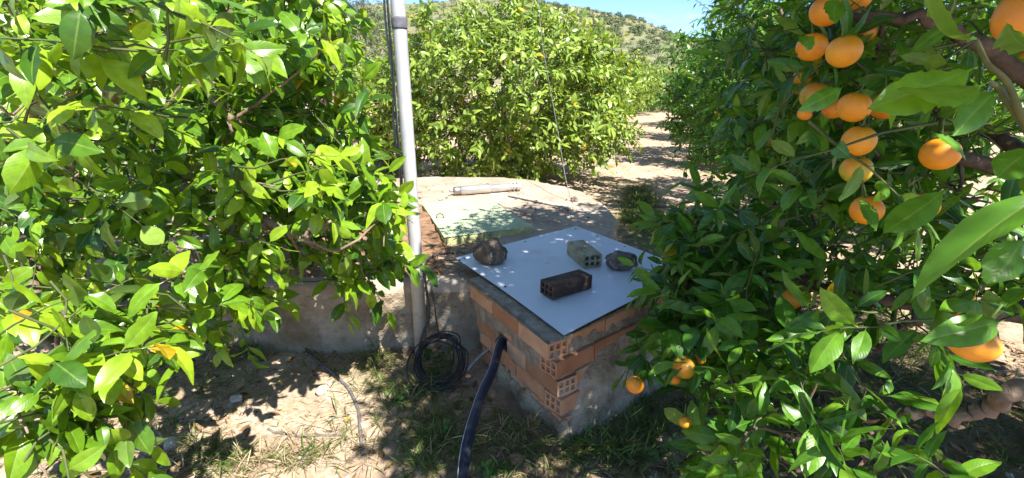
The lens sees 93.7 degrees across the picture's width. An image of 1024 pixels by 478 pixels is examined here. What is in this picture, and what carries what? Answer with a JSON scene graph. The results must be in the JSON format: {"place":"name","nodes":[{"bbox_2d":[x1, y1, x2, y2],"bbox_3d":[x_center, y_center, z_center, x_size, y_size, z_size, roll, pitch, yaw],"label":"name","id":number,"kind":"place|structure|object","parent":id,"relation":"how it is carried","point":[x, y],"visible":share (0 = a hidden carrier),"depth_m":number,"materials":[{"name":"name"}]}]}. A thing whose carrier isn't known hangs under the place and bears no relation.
{"place":"outdoors","nodes":[
{"label":"outdoors","id":0,"kind":"place"},
{"bbox_2d":[4,0,687,83],"bbox_3d":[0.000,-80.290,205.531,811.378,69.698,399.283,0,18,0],"label":"hill","id":1,"kind":"structure","parent":0,"point":[626,38],"depth_m":178.76,"materials":[{"name":"green plant"}]},
{"bbox_2d":[346,0,706,66],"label":"hillside scrub","id":2,"kind":"object","parent":1,"relation":"on","point":[651,52],"visible":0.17,"depth_m":178.17,"materials":[{"name":"green plant"}]},
{"bbox_2d":[599,15,617,24],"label":"hillside shrub","id":3,"kind":"object","parent":1,"relation":"on","point":[608,21],"visible":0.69,"depth_m":191.97,"materials":[{"name":"green plant"}]},
{"bbox_2d":[609,24,620,29],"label":"hillside shrub","id":4,"kind":"object","parent":1,"relation":"on","point":[615,27],"visible":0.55,"depth_m":176.69,"materials":[{"name":"green plant"}]},
{"bbox_2d":[612,30,623,36],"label":"hillside shrub","id":5,"kind":"object","parent":1,"relation":"on","point":[618,32],"visible":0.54,"depth_m":164.25,"materials":[{"name":"green plant"}]},
{"bbox_2d":[614,16,627,25],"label":"hillside shrub","id":6,"kind":"object","parent":1,"relation":"on","point":[620,21],"visible":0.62,"depth_m":203.66,"materials":[{"name":"green plant"}]},
{"bbox_2d":[629,24,642,34],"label":"hillside shrub","id":7,"kind":"object","parent":1,"relation":"on","point":[639,29],"visible":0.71,"depth_m":176.25,"materials":[{"name":"green plant"}]},
{"bbox_2d":[628,46,644,55],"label":"hillside shrub","id":8,"kind":"object","parent":1,"relation":"on","point":[635,49],"visible":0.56,"depth_m":128.10,"materials":[{"name":"green plant"}]},
{"bbox_2d":[636,39,646,44],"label":"hillside shrub","id":9,"kind":"object","parent":1,"relation":"on","point":[643,42],"visible":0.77,"depth_m":152.19,"materials":[{"name":"green plant"}]},
{"bbox_2d":[645,33,656,38],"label":"hillside shrub","id":10,"kind":"object","parent":1,"relation":"on","point":[649,35],"visible":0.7,"depth_m":168.78,"materials":[{"name":"green plant"}]},
{"bbox_2d":[647,27,657,34],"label":"hillside shrub","id":11,"kind":"object","parent":1,"relation":"on","point":[652,31],"visible":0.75,"depth_m":195.00,"materials":[{"name":"green plant"}]},
{"bbox_2d":[649,39,658,44],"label":"hillside shrub","id":12,"kind":"object","parent":1,"relation":"on","point":[653,42],"visible":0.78,"depth_m":157.15,"materials":[{"name":"green plant"}]},
{"bbox_2d":[660,35,669,40],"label":"hillside shrub","id":13,"kind":"object","parent":1,"relation":"on","point":[664,37],"visible":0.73,"depth_m":179.98,"materials":[{"name":"green plant"}]},
{"bbox_2d":[0,84,1023,477],"bbox_3d":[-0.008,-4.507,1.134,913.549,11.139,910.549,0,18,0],"label":"ground","id":14,"kind":"structure","parent":0,"point":[664,168],"depth_m":2.56,"materials":[{"name":"soil"}]},
{"bbox_2d":[1,3,199,171],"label":"citrus tree","id":15,"kind":"object","parent":14,"relation":"on","point":[17,13],"visible":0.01,"depth_m":5.86,"materials":[{"name":"green plant"}]},
{"bbox_2d":[153,389,176,397],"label":"weed","id":16,"kind":"object","parent":14,"relation":"on","point":[171,392],"visible":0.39,"depth_m":2.54,"materials":[{"name":"green plant"}]},
{"bbox_2d":[163,435,181,450],"bbox_3d":[-1.572,0.944,2.222,0.073,0.046,0.088,-8,20,-23],"label":"stone","id":17,"kind":"object","parent":14,"relation":"on","point":[169,441],"visible":0.87,"depth_m":2.20,"materials":[{"name":"grey stone"}]},
{"bbox_2d":[0,0,437,477],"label":"leafy tree","id":18,"kind":"object","parent":14,"relation":"on","point":[280,60],"visible":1,"depth_m":1.68,"materials":[{"name":"green plant"}]},
{"bbox_2d":[117,40,333,165],"bbox_3d":[-3.730,-2.187,6.227,2.834,3.568,2.838,-10,21,-28],"label":"citrus tree","id":19,"kind":"object","parent":14,"relation":"on","point":[154,85],"visible":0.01,"depth_m":5.62,"materials":[{"name":"green plant"}]},
{"bbox_2d":[229,394,242,402],"bbox_3d":[-1.458,0.843,2.535,0.067,0.037,0.058,-8,20,-24],"label":"stone","id":20,"kind":"object","parent":14,"relation":"on","point":[235,398],"visible":1,"depth_m":2.52,"materials":[{"name":"grey stone"}]},
{"bbox_2d":[254,347,272,361],"bbox_3d":[-1.506,0.702,2.890,0.146,0.090,0.075,14,23,37],"label":"weed","id":21,"kind":"object","parent":14,"relation":"on","point":[257,356],"visible":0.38,"depth_m":2.88,"materials":[{"name":"green plant"}]},
{"bbox_2d":[267,428,340,436],"bbox_3d":[-1.008,0.937,2.307,0.375,0.021,0.039,2,18,7],"label":"drip hose","id":22,"kind":"object","parent":14,"relation":"on","point":[297,435],"visible":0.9,"depth_m":2.29,"materials":[{"name":"grey plastic"}]},
{"bbox_2d":[297,451,311,463],"bbox_3d":[-0.932,0.980,2.157,0.053,0.033,0.067,15,24,38],"label":"stone","id":23,"kind":"object","parent":14,"relation":"on","point":[299,457],"visible":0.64,"depth_m":2.14,"materials":[{"name":"beige stone"}]},
{"bbox_2d":[315,384,328,395],"bbox_3d":[-1.032,0.821,2.610,0.062,0.040,0.076,1,18,4],"label":"stone","id":24,"kind":"object","parent":14,"relation":"on","point":[322,389],"visible":0.98,"depth_m":2.59,"materials":[{"name":"white stone"}]},
{"bbox_2d":[302,351,364,455],"bbox_3d":[-0.962,0.822,2.621,0.128,0.032,1.127,-13,22,-35],"label":"drip hose","id":25,"kind":"object","parent":14,"relation":"on","point":[334,374],"visible":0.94,"depth_m":2.56,"materials":[{"name":"black plastic"}]},
{"bbox_2d":[312,7,367,125],"bbox_3d":[-6.622,-6.105,16.481,3.409,4.577,3.794,0,18,0],"label":"grey green tree","id":26,"kind":"object","parent":14,"relation":"on","point":[325,102],"visible":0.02,"depth_m":16.63,"materials":[{"name":"green plant"}]},
{"bbox_2d":[332,0,393,116],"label":"grey green tree","id":27,"kind":"object","parent":14,"relation":"on","point":[370,16],"visible":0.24,"depth_m":14.91,"materials":[{"name":"green plant"}]},
{"bbox_2d":[362,337,386,361],"bbox_3d":[-0.819,0.715,2.908,0.180,0.210,0.244,-5,19,-14],"label":"weed","id":28,"kind":"object","parent":14,"relation":"on","point":[374,351],"visible":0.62,"depth_m":2.90,"materials":[{"name":"green plant"}]},
{"bbox_2d":[330,43,429,172],"bbox_3d":[-2.292,-2.256,8.615,1.839,2.365,1.952,5,19,15],"label":"citrus tree","id":29,"kind":"object","parent":14,"relation":"on","point":[375,131],"visible":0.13,"depth_m":8.23,"materials":[{"name":"green plant"}]},
{"bbox_2d":[385,384,412,398],"bbox_3d":[-0.609,0.815,2.560,0.149,0.109,0.104,-8,20,-23],"label":"weed","id":30,"kind":"object","parent":14,"relation":"on","point":[398,390],"visible":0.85,"depth_m":2.55,"materials":[{"name":"green plant"}]},
{"bbox_2d":[181,176,617,353],"bbox_3d":[-0.842,-0.023,4.529,3.564,0.520,3.444,0,18,0],"label":"round well","id":31,"kind":"object","parent":14,"relation":"on","point":[316,329],"visible":0.27,"depth_m":2.98,"materials":[{"name":"concrete"}]},
{"bbox_2d":[171,204,453,279],"bbox_3d":[-1.260,-0.079,3.829,1.680,0.086,1.880,0,18,0],"label":"soil heap","id":32,"kind":"object","parent":31,"relation":"on","point":[429,231],"visible":0.08,"depth_m":3.42,"materials":[{"name":"brown soil"}]},
{"bbox_2d":[406,233,485,278],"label":"twig litter","id":33,"kind":"object","parent":32,"relation":"on","point":[448,257],"visible":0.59,"depth_m":3.25,"materials":[{"name":"brown plant"}]},
{"bbox_2d":[430,259,459,339],"bbox_3d":[-0.414,0.347,2.870,0.107,0.406,0.306,6,19,18],"label":"black cable","id":34,"kind":"object","parent":31,"relation":"hanging from","point":[433,295],"visible":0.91,"depth_m":2.80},
{"bbox_2d":[423,196,531,245],"bbox_3d":[-0.380,-0.210,4.144,0.732,0.112,1.167,-8,20,-22],"label":"green hatch","id":35,"kind":"object","parent":31,"relation":"on","point":[487,218],"visible":1,"depth_m":3.94,"materials":[{"name":"paint"}]},
{"bbox_2d":[449,182,521,194],"bbox_3d":[-0.276,-0.537,5.129,0.791,0.094,0.094,-6,19,-17],"label":"pipe","id":36,"kind":"object","parent":31,"relation":"on","point":[476,189],"visible":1,"depth_m":5.09,"materials":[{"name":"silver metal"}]},
{"bbox_2d":[419,183,589,263],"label":"leaf litter","id":37,"kind":"object","parent":31,"relation":"on","point":[504,203],"visible":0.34,"depth_m":4.71,"materials":[{"name":"brown plant"}]},
{"bbox_2d":[508,194,574,209],"bbox_3d":[0.274,-0.374,4.748,0.812,0.012,0.060,17,25,41],"label":"plank","id":38,"kind":"object","parent":31,"relation":"on","point":[542,201],"visible":1,"depth_m":4.71,"materials":[{"name":"brown wood"}]},
{"bbox_2d":[538,2,570,198],"bbox_3d":[0.433,-1.676,5.300,0.034,2.118,1.777,-3,19,-9],"label":"wire","id":39,"kind":"object","parent":31,"relation":"on","point":[552,102],"visible":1,"depth_m":5.28,"materials":[{"name":"grey metal"}]},
{"bbox_2d":[571,196,577,201],"bbox_3d":[0.624,-0.401,4.799,0.071,0.054,0.061,0,18,0],"label":"rock","id":40,"kind":"object","parent":31,"relation":"on","point":[573,198],"visible":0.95,"depth_m":4.78,"materials":[{"name":"beige stone"}]},
{"bbox_2d":[390,393,408,407],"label":"weed","id":41,"kind":"object","parent":14,"relation":"on","point":[398,397],"visible":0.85,"depth_m":2.49,"materials":[{"name":"green plant"}]},
{"bbox_2d":[383,0,426,356],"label":"grey pole","id":42,"kind":"object","parent":14,"relation":"on","point":[398,22],"visible":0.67,"depth_m":2.51,"materials":[{"name":"metal"}]},
{"bbox_2d":[415,252,453,372],"bbox_3d":[-0.487,0.416,2.803,0.119,0.590,0.467,7,20,21],"label":"black cable","id":43,"kind":"object","parent":42,"relation":"attached to","point":[426,291],"visible":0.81,"depth_m":2.76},
{"bbox_2d":[422,347,433,359],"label":"weed","id":44,"kind":"object","parent":14,"relation":"on","point":[426,350],"visible":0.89,"depth_m":2.91,"materials":[{"name":"green plant"}]},
{"bbox_2d":[406,331,468,393],"bbox_3d":[-0.418,0.687,2.708,0.347,0.188,0.369,0,18,0],"label":"cable coil","id":45,"kind":"object","parent":14,"relation":"on","point":[461,359],"visible":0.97,"depth_m":2.68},
{"bbox_2d":[434,345,451,360],"bbox_3d":[-0.426,0.701,2.932,0.122,0.105,0.117,0,18,0],"label":"weed","id":46,"kind":"object","parent":14,"relation":"on","point":[443,352],"visible":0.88,"depth_m":2.94,"materials":[{"name":"green plant"}]},
{"bbox_2d":[438,418,453,437],"bbox_3d":[-0.314,0.892,2.253,0.090,0.102,0.068,-17,25,-42],"label":"weed","id":47,"kind":"object","parent":14,"relation":"on","point":[445,425],"visible":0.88,"depth_m":2.25,"materials":[{"name":"green plant"}]},
{"bbox_2d":[476,459,508,477],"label":"weed","id":48,"kind":"object","parent":14,"relation":"on","point":[486,471],"visible":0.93,"depth_m":2.02,"materials":[{"name":"green plant"}]},
{"bbox_2d":[1,115,993,281],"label":"lane grass","id":49,"kind":"structure","parent":14,"relation":"on","point":[657,169],"depth_m":9.30,"materials":[{"name":"green plant"}]},
{"bbox_2d":[353,0,647,182],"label":"citrus tree","id":50,"kind":"object","parent":14,"relation":"on","point":[506,145],"visible":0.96,"depth_m":6.79,"materials":[{"name":"green plant"}]},
{"bbox_2d":[0,293,1023,477],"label":"leaf litter","id":51,"kind":"object","parent":14,"relation":"on","point":[634,470],"visible":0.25,"depth_m":2.36,"materials":[{"name":"brown plant"}]},
{"bbox_2d":[0,293,1023,477],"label":"dry straw","id":52,"kind":"object","parent":14,"relation":"on","point":[333,415],"visible":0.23,"depth_m":2.36,"materials":[{"name":"beige plant"}]},
{"bbox_2d":[509,452,523,464],"bbox_3d":[0.014,0.961,2.098,0.065,0.040,0.067,16,24,40],"label":"stone","id":53,"kind":"object","parent":14,"relation":"on","point":[517,459],"visible":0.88,"depth_m":2.09,"materials":[{"name":"grey stone"}]},
{"bbox_2d":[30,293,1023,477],"bbox_3d":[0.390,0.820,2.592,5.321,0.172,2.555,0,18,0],"label":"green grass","id":54,"kind":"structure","parent":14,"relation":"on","point":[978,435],"depth_m":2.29,"materials":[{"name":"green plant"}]},
{"bbox_2d":[92,132,981,286],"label":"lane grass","id":55,"kind":"structure","parent":14,"relation":"on","point":[636,186],"depth_m":8.07,"materials":[{"name":"plant"}]},
{"bbox_2d":[55,328,1023,477],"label":"soil crumbs","id":56,"kind":"object","parent":14,"relation":"on","point":[353,415],"visible":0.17,"depth_m":2.38,"materials":[{"name":"brown soil"}]},
{"bbox_2d":[120,183,1009,477],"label":"dry tuft","id":57,"kind":"object","parent":14,"relation":"on","point":[282,463],"visible":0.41,"depth_m":2.21,"materials":[{"name":"plant"}]},
{"bbox_2d":[493,66,637,142],"bbox_3d":[1.225,-3.314,11.890,3.630,2.243,3.559,0,18,0],"label":"citrus tree","id":58,"kind":"object","parent":14,"relation":"on","point":[530,82],"visible":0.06,"depth_m":11.16,"materials":[{"name":"green plant"}]},
{"bbox_2d":[120,180,1023,477],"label":"grass tuft","id":59,"kind":"object","parent":14,"relation":"on","point":[650,424],"visible":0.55,"depth_m":2.27,"materials":[{"name":"green plant"}]},
{"bbox_2d":[467,276,677,442],"bbox_3d":[0.373,0.512,2.752,1.079,0.559,0.897,-14,23,-36],"label":"brick box","id":60,"kind":"object","parent":14,"relation":"on","point":[555,378],"visible":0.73,"depth_m":2.34,"materials":[{"name":"brick"}]},
{"bbox_2d":[467,348,488,370],"bbox_3d":[-0.154,0.647,2.727,0.237,0.154,0.061,-7,20,-21],"label":"grey cable","id":61,"kind":"object","parent":60,"relation":"attached to","point":[477,359],"visible":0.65,"depth_m":2.73,"materials":[{"name":"grey plastic"}]},
{"bbox_2d":[456,334,507,477],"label":"water pipe","id":62,"kind":"object","parent":60,"relation":"attached to","point":[501,340],"visible":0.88,"depth_m":2.12,"materials":[{"name":"black plastic"}]},
{"bbox_2d":[455,226,668,335],"bbox_3d":[0.359,0.166,2.896,1.084,0.031,1.226,-11,21,-31],"label":"white board","id":63,"kind":"object","parent":60,"relation":"on","point":[522,269],"visible":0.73,"depth_m":2.73,"materials":[{"name":"metal"}]},
{"bbox_2d":[473,237,507,264],"bbox_3d":[-0.131,0.066,2.909,0.185,0.156,0.183,12,22,32],"label":"rock","id":64,"kind":"object","parent":63,"relation":"on","point":[492,251],"visible":1,"depth_m":2.85,"materials":[{"name":"grey stone"}]},
{"bbox_2d":[540,269,591,299],"bbox_3d":[0.285,0.235,2.518,0.260,0.076,0.108,-12,22,-31],"label":"hollow brick","id":65,"kind":"object","parent":63,"relation":"on","point":[564,284],"visible":1,"depth_m":2.48,"materials":[{"name":"brown brick"}]},
{"bbox_2d":[567,240,601,267],"bbox_3d":[0.441,0.089,2.951,0.115,0.082,0.266,-5,19,-14],"label":"hollow brick","id":66,"kind":"object","parent":63,"relation":"on","point":[583,254],"visible":1,"depth_m":2.87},
{"bbox_2d":[605,250,637,270],"bbox_3d":[0.640,0.125,2.808,0.192,0.108,0.131,6,19,16],"label":"rock","id":67,"kind":"object","parent":63,"relation":"on","point":[613,262],"visible":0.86,"depth_m":2.77,"materials":[{"name":"grey stone"}]},
{"bbox_2d":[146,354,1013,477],"bbox_3d":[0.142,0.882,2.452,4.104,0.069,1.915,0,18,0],"label":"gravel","id":68,"kind":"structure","parent":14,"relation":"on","point":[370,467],"depth_m":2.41,"materials":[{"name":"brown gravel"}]},
{"bbox_2d":[536,61,663,124],"bbox_3d":[2.358,-4.472,15.068,4.131,2.594,3.880,11,21,30],"label":"citrus tree","id":69,"kind":"object","parent":14,"relation":"on","point":[636,93],"visible":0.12,"depth_m":14.46,"materials":[{"name":"green plant"}]},
{"bbox_2d":[579,419,634,465],"bbox_3d":[0.425,0.930,2.130,0.292,0.199,0.230,0,18,0],"label":"weed","id":70,"kind":"object","parent":14,"relation":"on","point":[589,429],"visible":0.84,"depth_m":2.12,"materials":[{"name":"green plant"}]},
{"bbox_2d":[605,398,647,444],"bbox_3d":[0.524,0.890,2.281,0.229,0.287,0.359,14,23,36],"label":"weed","id":71,"kind":"object","parent":14,"relation":"on","point":[640,409],"visible":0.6,"depth_m":2.30,"materials":[{"name":"green plant"}]},
{"bbox_2d":[605,62,655,119],"bbox_3d":[3.655,-5.706,18.721,3.648,2.812,3.933,12,22,31],"label":"citrus tree","id":72,"kind":"object","parent":14,"relation":"on","point":[640,91],"visible":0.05,"depth_m":18.06,"materials":[{"name":"green plant"}]},
{"bbox_2d":[623,66,667,113],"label":"citrus tree","id":73,"kind":"object","parent":14,"relation":"on","point":[653,76],"visible":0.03,"depth_m":22.41,"materials":[{"name":"green plant"}]},
{"bbox_2d":[607,206,687,208],"bbox_3d":[1.730,-0.413,6.336,1.159,0.039,0.111,0,18,0],"label":"drip hose","id":74,"kind":"object","parent":14,"relation":"on","point":[637,206],"visible":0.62,"depth_m":6.34,"materials":[{"name":"black plastic"}]},
{"bbox_2d":[635,60,679,112],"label":"citrus tree","id":75,"kind":"object","parent":14,"relation":"on","point":[653,67],"visible":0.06,"depth_m":25.68,"materials":[{"name":"green plant"}]},
{"bbox_2d":[645,432,677,461],"bbox_3d":[0.664,0.942,2.129,0.188,0.146,0.084,-13,22,-35],"label":"weed","id":76,"kind":"object","parent":14,"relation":"on","point":[656,453],"visible":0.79,"depth_m":2.13,"materials":[{"name":"green plant"}]},
{"bbox_2d":[656,67,682,123],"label":"citrus tree","id":77,"kind":"object","parent":14,"relation":"on","point":[668,110],"visible":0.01,"depth_m":17.25,"materials":[{"name":"green plant"}]},
{"bbox_2d":[667,45,735,126],"bbox_3d":[5.929,-3.982,13.151,3.331,2.674,3.554,-8,20,-23],"label":"citrus tree","id":78,"kind":"object","parent":14,"relation":"on","point":[681,86],"visible":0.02,"depth_m":13.26,"materials":[{"name":"green plant"}]},
{"bbox_2d":[643,4,766,166],"bbox_3d":[4.576,-2.869,9.295,4.021,3.310,3.984,0,18,0],"label":"citrus tree","id":79,"kind":"object","parent":14,"relation":"on","point":[677,94],"visible":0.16,"depth_m":9.31,"materials":[{"name":"green plant"}]},
{"bbox_2d":[612,0,1023,477],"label":"orange tree","id":80,"kind":"object","parent":14,"relation":"on","point":[711,305],"visible":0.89,"depth_m":1.57,"materials":[{"name":"green plant"}]},
{"bbox_2d":[626,369,643,393],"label":"orange","id":81,"kind":"object","parent":80,"relation":"hanging from","point":[634,384],"visible":1,"depth_m":1.66,"materials":[{"name":"orange food"}]},
{"bbox_2d":[671,368,680,384],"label":"orange","id":82,"kind":"object","parent":80,"relation":"hanging from","point":[676,379],"visible":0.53,"depth_m":1.73,"materials":[{"name":"orange food"}]},
{"bbox_2d":[672,346,695,378],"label":"orange","id":83,"kind":"object","parent":80,"relation":"attached to","point":[686,371],"visible":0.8,"depth_m":1.68,"materials":[{"name":"orange food"}]},
{"bbox_2d":[679,403,691,427],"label":"orange","id":84,"kind":"object","parent":80,"relation":"attached to","point":[685,421],"visible":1,"depth_m":1.63,"materials":[{"name":"orange food"}]},
{"bbox_2d":[694,342,705,363],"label":"orange","id":85,"kind":"object","parent":80,"relation":"attached to","point":[699,360],"visible":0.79,"depth_m":1.74,"materials":[{"name":"orange food"}]},
{"bbox_2d":[782,280,800,308],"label":"orange","id":86,"kind":"object","parent":80,"relation":"attached to","point":[790,298],"visible":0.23,"depth_m":1.80,"materials":[{"name":"orange food"}]},
{"bbox_2d":[793,62,812,83],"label":"orange","id":87,"kind":"object","parent":80,"relation":"attached to","point":[796,80],"visible":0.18,"depth_m":1.67,"materials":[{"name":"orange food"}]},
{"bbox_2d":[797,111,812,119],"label":"orange","id":88,"kind":"object","parent":80,"relation":"hanging from","point":[801,115],"visible":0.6,"depth_m":1.45,"materials":[{"name":"orange food"}]},
{"bbox_2d":[795,22,828,60],"bbox_3d":[0.862,-0.578,1.378,0.081,0.126,0.082,-3,17,9],"label":"orange","id":89,"kind":"object","parent":80,"relation":"attached to","point":[817,51],"visible":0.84,"depth_m":1.36,"materials":[{"name":"orange food"}]},
{"bbox_2d":[799,66,828,104],"bbox_3d":[0.905,-0.446,1.416,0.082,0.126,0.081,-1,27,-42],"label":"orange","id":90,"kind":"object","parent":80,"relation":"hanging from","point":[807,91],"visible":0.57,"depth_m":1.40,"materials":[{"name":"orange food"}]},
{"bbox_2d":[809,0,842,26],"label":"orange","id":91,"kind":"object","parent":80,"relation":"attached to","point":[818,16],"visible":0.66,"depth_m":1.30,"materials":[{"name":"orange food"}]},
{"bbox_2d":[821,82,838,118],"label":"orange","id":92,"kind":"object","parent":80,"relation":"hanging from","point":[829,112],"visible":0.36,"depth_m":1.42,"materials":[{"name":"orange food"}]},
{"bbox_2d":[825,17,863,67],"bbox_3d":[0.837,-0.499,1.212,0.082,0.127,0.082,1,27,45],"label":"orange","id":93,"kind":"object","parent":80,"relation":"hanging from","point":[843,50],"visible":0.99,"depth_m":1.20,"materials":[{"name":"orange food"}]},
{"bbox_2d":[836,73,871,121],"bbox_3d":[0.918,-0.374,1.272,0.082,0.126,0.082,21,24,18],"label":"orange","id":94,"kind":"object","parent":80,"relation":"hanging from","point":[851,107],"visible":0.98,"depth_m":1.26,"materials":[{"name":"orange food"}]},
{"bbox_2d":[839,155,873,182],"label":"orange","id":95,"kind":"object","parent":80,"relation":"attached to","point":[848,168],"visible":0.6,"depth_m":1.32,"materials":[{"name":"orange food"}]},
{"bbox_2d":[841,114,877,155],"bbox_3d":[0.926,-0.285,1.273,0.082,0.126,0.082,12,23,31],"label":"orange","id":96,"kind":"object","parent":80,"relation":"attached to","point":[861,131],"visible":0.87,"depth_m":1.26,"materials":[{"name":"orange food"}]},
{"bbox_2d":[848,0,871,10],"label":"orange","id":97,"kind":"object","parent":80,"relation":"attached to","point":[865,3],"visible":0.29,"depth_m":1.49,"materials":[{"name":"orange food"}]},
{"bbox_2d":[849,180,885,223],"bbox_3d":[0.966,-0.102,1.308,0.082,0.126,0.082,-10,13,11],"label":"orange","id":98,"kind":"object","parent":80,"relation":"attached to","point":[855,214],"visible":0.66,"depth_m":1.30,"materials":[{"name":"orange food"}]},
{"bbox_2d":[859,5,877,41],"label":"orange","id":99,"kind":"object","parent":80,"relation":"hanging from","point":[875,31],"visible":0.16,"depth_m":1.52,"materials":[{"name":"orange food"}]},
{"bbox_2d":[870,76,889,118],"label":"orange","id":100,"kind":"object","parent":80,"relation":"hanging from","point":[880,115],"visible":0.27,"depth_m":1.38,"materials":[{"name":"orange food"}]},
{"bbox_2d":[916,176,941,213],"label":"orange","id":101,"kind":"object","parent":80,"relation":"attached to","point":[921,192],"visible":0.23,"depth_m":1.34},
{"bbox_2d":[918,117,962,169],"bbox_3d":[1.040,-0.231,1.162,0.082,0.126,0.082,1,5,-18],"label":"orange","id":102,"kind":"object","parent":80,"relation":"hanging from","point":[936,154],"visible":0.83,"depth_m":1.14,"materials":[{"name":"orange food"}]},
{"bbox_2d":[948,304,1003,361],"bbox_3d":[0.851,0.167,0.872,0.086,0.116,0.087,6,29,-11],"label":"orange","id":103,"kind":"object","parent":80,"relation":"hanging from","point":[991,350],"visible":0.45,"depth_m":0.85,"materials":[{"name":"orange food"}]},
{"bbox_2d":[989,0,1023,38],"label":"orange","id":104,"kind":"object","parent":80,"relation":"attached to","point":[1010,12],"visible":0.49,"depth_m":0.84,"materials":[{"name":"orange food"}]},
{"bbox_2d":[1019,51,1023,58],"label":"orange","id":105,"kind":"object","parent":80,"relation":"attached to","point":[1021,54],"visible":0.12,"depth_m":1.59,"materials":[{"name":"orange food"}]},
{"bbox_2d":[672,0,1023,255],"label":"citrus tree","id":106,"kind":"object","parent":14,"relation":"on","point":[713,84],"visible":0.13,"depth_m":5.18,"materials":[{"name":"green plant"}]},
{"bbox_2d":[335,0,986,58],"label":"sky","id":107,"kind":"structure","parent":0,"point":[675,14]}
]}

